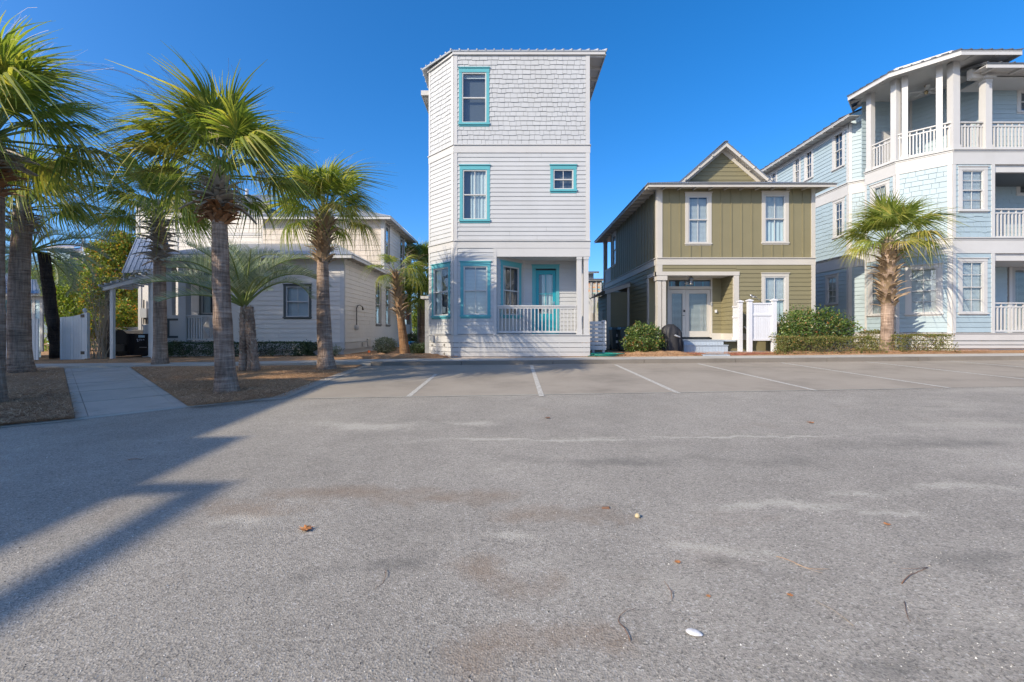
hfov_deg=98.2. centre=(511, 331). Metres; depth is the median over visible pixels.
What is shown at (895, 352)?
straw bank
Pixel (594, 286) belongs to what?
grey background house
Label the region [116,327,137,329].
wall
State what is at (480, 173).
window
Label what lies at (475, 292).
window
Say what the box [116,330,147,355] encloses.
black trash bins
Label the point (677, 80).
sky
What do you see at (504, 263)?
window
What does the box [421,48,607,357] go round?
beach house
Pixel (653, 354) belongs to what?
straw bank
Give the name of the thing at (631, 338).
round shrub
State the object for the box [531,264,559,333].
door
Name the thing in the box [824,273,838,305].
window
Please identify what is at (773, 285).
window
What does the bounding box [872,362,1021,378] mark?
stall marking
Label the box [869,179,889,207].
window
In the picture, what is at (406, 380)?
parking lot
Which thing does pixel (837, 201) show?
window
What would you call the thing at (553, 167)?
window
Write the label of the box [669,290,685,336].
door
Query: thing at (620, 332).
trash cart
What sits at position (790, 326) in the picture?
tall shrub
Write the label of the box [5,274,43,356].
aqua shed
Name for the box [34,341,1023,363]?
planting ground
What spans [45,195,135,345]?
pine tree
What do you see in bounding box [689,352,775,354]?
brick edging
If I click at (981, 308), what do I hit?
window
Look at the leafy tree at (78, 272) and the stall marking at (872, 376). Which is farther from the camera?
the leafy tree at (78, 272)
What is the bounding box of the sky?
[0,0,1023,332]
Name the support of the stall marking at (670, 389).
on the parking lot
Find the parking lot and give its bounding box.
[303,360,1023,397]
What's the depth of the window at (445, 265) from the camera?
16.76 m
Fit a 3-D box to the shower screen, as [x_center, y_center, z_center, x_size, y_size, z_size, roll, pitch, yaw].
[9.373,-0.200,17.380,1.794,2.113,1.200,0,0,0]
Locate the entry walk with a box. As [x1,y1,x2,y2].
[698,352,729,355]
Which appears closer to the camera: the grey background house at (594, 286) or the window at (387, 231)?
the window at (387, 231)
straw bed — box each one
[0,368,73,424]
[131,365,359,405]
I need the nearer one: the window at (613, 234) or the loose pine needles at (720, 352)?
the loose pine needles at (720, 352)
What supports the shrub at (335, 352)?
on the planting ground at (44, 358)
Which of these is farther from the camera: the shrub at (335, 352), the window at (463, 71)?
the shrub at (335, 352)
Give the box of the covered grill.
[659,324,682,351]
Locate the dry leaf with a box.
[300,525,312,530]
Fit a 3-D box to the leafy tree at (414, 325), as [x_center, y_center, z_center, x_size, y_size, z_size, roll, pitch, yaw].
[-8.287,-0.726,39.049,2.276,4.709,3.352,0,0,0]
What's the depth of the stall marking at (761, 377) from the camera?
10.72 m
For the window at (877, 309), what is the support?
in the pale blue house at (948, 126)
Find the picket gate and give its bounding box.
[60,308,89,359]
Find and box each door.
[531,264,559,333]
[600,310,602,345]
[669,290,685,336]
[686,290,709,336]
[881,131,901,163]
[1012,267,1023,329]
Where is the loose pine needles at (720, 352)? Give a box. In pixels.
[345,349,988,357]
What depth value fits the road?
3.02 m
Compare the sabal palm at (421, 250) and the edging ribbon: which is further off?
the sabal palm at (421, 250)
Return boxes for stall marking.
[407,374,436,396]
[530,365,543,395]
[616,365,679,393]
[701,364,814,389]
[785,363,949,387]
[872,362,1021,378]
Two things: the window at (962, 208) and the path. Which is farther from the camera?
the window at (962, 208)
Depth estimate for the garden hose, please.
15.86 m
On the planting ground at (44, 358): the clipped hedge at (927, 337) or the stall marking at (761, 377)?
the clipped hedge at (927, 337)
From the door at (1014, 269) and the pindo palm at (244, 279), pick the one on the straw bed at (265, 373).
the pindo palm at (244, 279)
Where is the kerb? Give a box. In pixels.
[371,356,1023,365]
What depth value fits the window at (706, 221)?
18.00 m
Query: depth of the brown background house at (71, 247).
42.54 m
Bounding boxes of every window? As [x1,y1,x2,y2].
[198,273,212,314]
[282,284,311,318]
[376,282,381,325]
[385,223,390,264]
[386,286,390,326]
[400,235,403,272]
[430,261,450,318]
[458,67,489,126]
[459,164,490,222]
[459,261,490,317]
[500,260,521,318]
[549,164,576,192]
[611,230,616,266]
[684,192,712,244]
[761,191,789,244]
[761,273,788,324]
[769,169,776,181]
[792,153,800,181]
[803,146,813,181]
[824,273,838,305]
[831,126,844,172]
[831,196,844,239]
[866,268,880,316]
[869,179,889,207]
[904,262,943,315]
[957,166,989,212]
[958,257,988,314]
[1016,90,1023,113]
[1016,187,1023,195]
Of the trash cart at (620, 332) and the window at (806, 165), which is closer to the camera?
the trash cart at (620, 332)
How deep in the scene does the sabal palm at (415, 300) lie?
29.24 m
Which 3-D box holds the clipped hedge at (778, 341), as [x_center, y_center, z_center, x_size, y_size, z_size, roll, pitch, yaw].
[11.421,0.484,16.141,4.156,0.833,0.820,0,0,0]
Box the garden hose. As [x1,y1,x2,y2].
[588,352,624,356]
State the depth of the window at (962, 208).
17.19 m
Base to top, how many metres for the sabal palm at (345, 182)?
6.647 m
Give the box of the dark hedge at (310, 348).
[167,339,316,356]
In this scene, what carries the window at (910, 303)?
in the pale blue house at (948, 126)
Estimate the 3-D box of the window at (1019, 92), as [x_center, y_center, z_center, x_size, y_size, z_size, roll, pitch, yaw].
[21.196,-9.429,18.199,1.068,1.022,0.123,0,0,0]
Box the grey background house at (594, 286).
[588,271,602,337]
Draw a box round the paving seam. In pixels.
[294,388,914,398]
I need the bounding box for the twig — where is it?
[901,567,927,583]
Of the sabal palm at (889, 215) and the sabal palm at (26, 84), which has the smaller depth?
the sabal palm at (26, 84)
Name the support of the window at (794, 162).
in the pale blue house at (948, 126)
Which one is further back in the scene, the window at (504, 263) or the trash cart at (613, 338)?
the trash cart at (613, 338)
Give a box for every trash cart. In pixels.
[608,327,617,349]
[616,327,633,350]
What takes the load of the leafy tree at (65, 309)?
on the planting ground at (44, 358)
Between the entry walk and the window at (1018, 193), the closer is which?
the entry walk
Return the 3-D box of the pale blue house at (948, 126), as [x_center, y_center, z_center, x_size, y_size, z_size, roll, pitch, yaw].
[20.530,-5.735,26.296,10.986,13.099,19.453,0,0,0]
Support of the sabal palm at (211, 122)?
on the straw bed at (265, 373)
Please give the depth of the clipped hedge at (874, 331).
17.28 m
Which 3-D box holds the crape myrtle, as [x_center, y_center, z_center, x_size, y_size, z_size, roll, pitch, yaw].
[-16.666,-0.725,17.910,1.979,3.677,1.244,0,0,0]
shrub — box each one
[333,344,344,355]
[372,336,397,353]
[407,331,418,343]
[619,320,666,351]
[772,303,865,351]
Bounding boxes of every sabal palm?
[0,7,153,402]
[5,133,130,372]
[57,138,238,364]
[63,44,332,393]
[237,151,396,369]
[360,249,428,353]
[394,258,428,344]
[405,236,428,342]
[828,186,978,350]
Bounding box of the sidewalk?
[35,353,1023,367]
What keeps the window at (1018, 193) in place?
in the pale blue house at (948, 126)
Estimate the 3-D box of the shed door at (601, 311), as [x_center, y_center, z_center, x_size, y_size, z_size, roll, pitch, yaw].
[4.732,-0.177,23.550,0.030,1.900,0.700,0,0,0]
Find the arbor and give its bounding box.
[95,267,177,358]
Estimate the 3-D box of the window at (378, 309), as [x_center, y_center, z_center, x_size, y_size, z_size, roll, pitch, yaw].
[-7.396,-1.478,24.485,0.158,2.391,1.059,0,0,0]
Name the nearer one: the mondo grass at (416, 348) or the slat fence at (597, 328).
the slat fence at (597, 328)
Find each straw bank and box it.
[340,353,449,359]
[617,350,699,356]
[751,350,985,355]
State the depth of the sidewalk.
15.11 m
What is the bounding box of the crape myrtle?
[73,269,121,358]
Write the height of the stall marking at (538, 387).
0.161 m
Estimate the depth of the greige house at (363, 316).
20.49 m
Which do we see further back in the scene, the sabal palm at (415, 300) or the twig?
the sabal palm at (415, 300)
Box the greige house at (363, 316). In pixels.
[121,189,417,356]
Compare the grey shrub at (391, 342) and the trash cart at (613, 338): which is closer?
the grey shrub at (391, 342)
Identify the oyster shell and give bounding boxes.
[686,628,702,635]
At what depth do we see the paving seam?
8.80 m
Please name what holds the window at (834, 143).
in the pale blue house at (948, 126)
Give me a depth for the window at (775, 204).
18.03 m
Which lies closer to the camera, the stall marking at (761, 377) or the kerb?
the stall marking at (761, 377)
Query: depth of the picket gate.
17.55 m
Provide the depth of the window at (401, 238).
29.78 m
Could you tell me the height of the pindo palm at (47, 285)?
6.044 m
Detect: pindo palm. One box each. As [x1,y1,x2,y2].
[5,200,117,358]
[134,237,331,370]
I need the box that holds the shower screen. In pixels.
[729,299,777,351]
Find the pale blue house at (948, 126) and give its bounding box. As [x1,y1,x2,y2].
[760,48,1023,350]
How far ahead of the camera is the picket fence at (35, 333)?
16.90 m
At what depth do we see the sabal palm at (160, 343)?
15.02 m
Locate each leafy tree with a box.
[31,256,98,313]
[38,272,98,350]
[122,286,137,326]
[412,306,416,334]
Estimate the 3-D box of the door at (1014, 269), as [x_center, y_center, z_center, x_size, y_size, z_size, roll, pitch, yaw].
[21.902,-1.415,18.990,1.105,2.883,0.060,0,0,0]
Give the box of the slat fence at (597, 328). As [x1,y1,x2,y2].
[590,320,605,352]
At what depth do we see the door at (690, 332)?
19.05 m
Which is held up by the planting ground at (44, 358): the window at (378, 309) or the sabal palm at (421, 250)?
the sabal palm at (421, 250)
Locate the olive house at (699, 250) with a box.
[589,140,837,352]
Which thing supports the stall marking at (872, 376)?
on the parking lot
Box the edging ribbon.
[0,368,361,426]
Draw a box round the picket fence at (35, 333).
[6,318,38,359]
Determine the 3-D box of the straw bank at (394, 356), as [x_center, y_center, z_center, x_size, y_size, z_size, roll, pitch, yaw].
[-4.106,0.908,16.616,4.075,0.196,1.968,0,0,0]
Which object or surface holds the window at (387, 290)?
in the greige house at (363, 316)
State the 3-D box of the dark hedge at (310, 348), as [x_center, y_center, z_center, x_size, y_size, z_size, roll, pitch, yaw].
[-11.408,0.697,18.596,7.314,0.767,0.774,0,0,0]
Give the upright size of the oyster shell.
0.010 m
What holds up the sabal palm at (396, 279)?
on the planting ground at (44, 358)
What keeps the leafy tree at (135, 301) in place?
on the planting ground at (44, 358)
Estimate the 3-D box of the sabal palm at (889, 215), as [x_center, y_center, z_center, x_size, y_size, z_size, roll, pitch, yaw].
[14.266,-2.386,16.627,4.587,6.505,4.379,0,0,0]
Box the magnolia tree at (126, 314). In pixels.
[68,229,139,341]
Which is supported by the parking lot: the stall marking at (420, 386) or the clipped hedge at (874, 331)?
the stall marking at (420, 386)
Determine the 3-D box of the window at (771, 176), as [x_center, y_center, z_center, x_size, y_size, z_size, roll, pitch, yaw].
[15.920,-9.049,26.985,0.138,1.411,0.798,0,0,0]
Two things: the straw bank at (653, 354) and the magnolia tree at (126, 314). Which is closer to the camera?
the straw bank at (653, 354)
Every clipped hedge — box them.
[768,333,888,354]
[858,329,896,349]
[886,331,960,352]
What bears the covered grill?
on the planting ground at (44, 358)
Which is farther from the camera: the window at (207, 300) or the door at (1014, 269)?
the window at (207, 300)
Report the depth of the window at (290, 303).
19.58 m
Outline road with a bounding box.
[0,333,1023,681]
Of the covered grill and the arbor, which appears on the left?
the arbor
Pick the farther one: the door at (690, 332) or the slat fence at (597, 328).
the door at (690, 332)
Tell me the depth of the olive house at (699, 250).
18.00 m
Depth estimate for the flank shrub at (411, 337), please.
23.92 m
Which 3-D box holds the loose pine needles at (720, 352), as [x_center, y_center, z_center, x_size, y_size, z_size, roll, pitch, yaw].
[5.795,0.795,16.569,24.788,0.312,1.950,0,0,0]
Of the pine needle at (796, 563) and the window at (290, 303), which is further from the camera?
the window at (290, 303)
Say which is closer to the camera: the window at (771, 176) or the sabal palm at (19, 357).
the sabal palm at (19, 357)
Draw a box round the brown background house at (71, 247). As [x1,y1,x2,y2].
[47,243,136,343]
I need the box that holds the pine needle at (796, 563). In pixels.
[776,556,820,572]
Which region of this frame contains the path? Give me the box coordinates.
[64,367,186,417]
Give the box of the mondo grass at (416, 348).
[409,342,424,353]
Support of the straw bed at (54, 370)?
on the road
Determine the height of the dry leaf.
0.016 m

